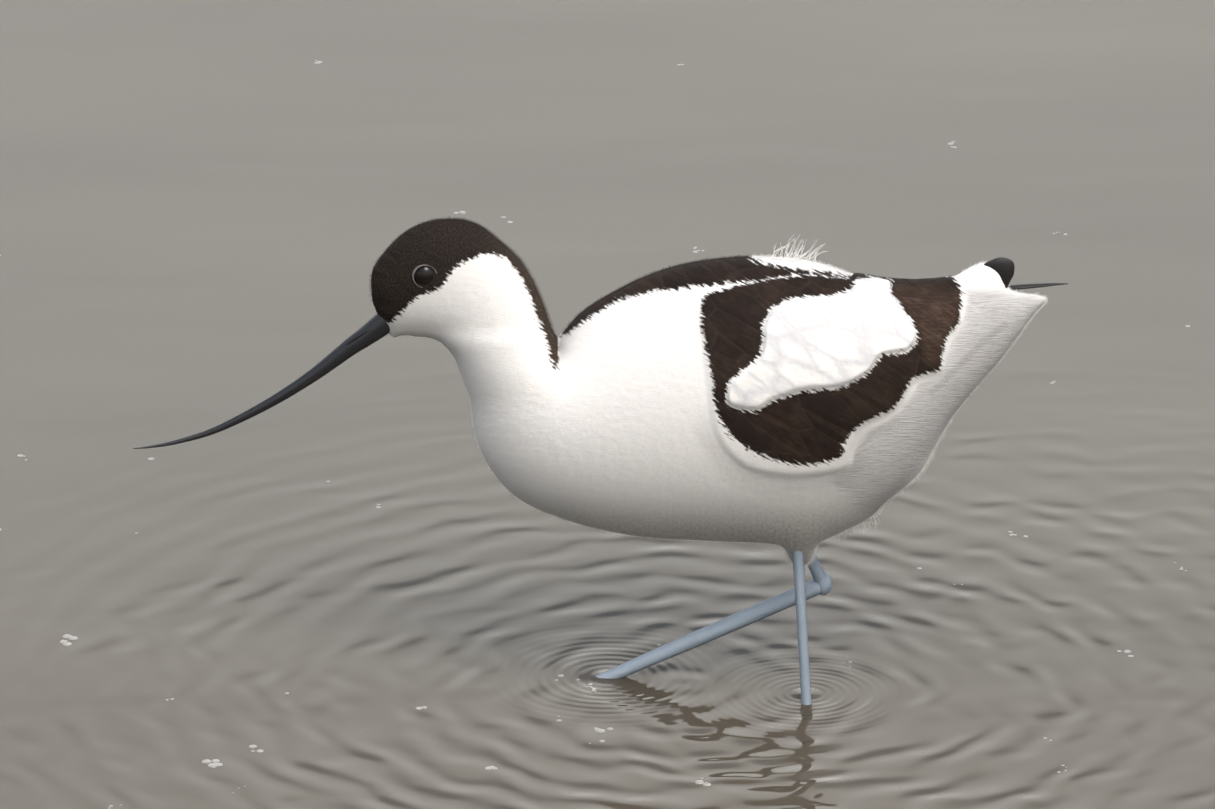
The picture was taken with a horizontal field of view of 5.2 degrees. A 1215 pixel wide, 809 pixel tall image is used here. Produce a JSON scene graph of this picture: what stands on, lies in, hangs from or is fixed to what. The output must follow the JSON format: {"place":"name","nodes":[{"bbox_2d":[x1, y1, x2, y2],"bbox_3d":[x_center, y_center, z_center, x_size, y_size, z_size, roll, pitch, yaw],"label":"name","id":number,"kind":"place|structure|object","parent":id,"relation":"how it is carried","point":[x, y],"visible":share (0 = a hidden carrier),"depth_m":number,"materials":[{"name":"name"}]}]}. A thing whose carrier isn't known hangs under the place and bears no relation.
{"place":"outdoors","nodes":[
{"label":"outdoors","id":0,"kind":"place"},
{"bbox_2d":[0,0,1214,808],"bbox_3d":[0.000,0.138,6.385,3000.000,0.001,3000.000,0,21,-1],"label":"water","id":1,"kind":"structure","parent":0,"point":[210,210],"depth_m":6.72,"materials":[{"name":"grey liquid"}]},
{"bbox_2d":[0,60,1189,808],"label":"water bubbles","id":2,"kind":"object","parent":1,"relation":"on","point":[216,764],"visible":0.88,"depth_m":6.40,"materials":[{"name":"white liquid"}]},
{"bbox_2d":[133,217,1067,704],"bbox_3d":[-0.003,0.035,6.346,0.439,0.265,0.097,0,21,-1],"label":"avocet","id":3,"kind":"object","parent":1,"relation":"on","point":[797,407],"visible":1,"depth_m":6.30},
{"bbox_2d":[412,265,436,287],"bbox_3d":[-0.085,-0.060,6.293,0.012,0.012,0.001,0,21,-1],"label":"eye ring","id":4,"kind":"object","parent":3,"relation":"attached to","point":[415,269],"visible":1,"depth_m":6.29,"materials":[{"name":"grey"}]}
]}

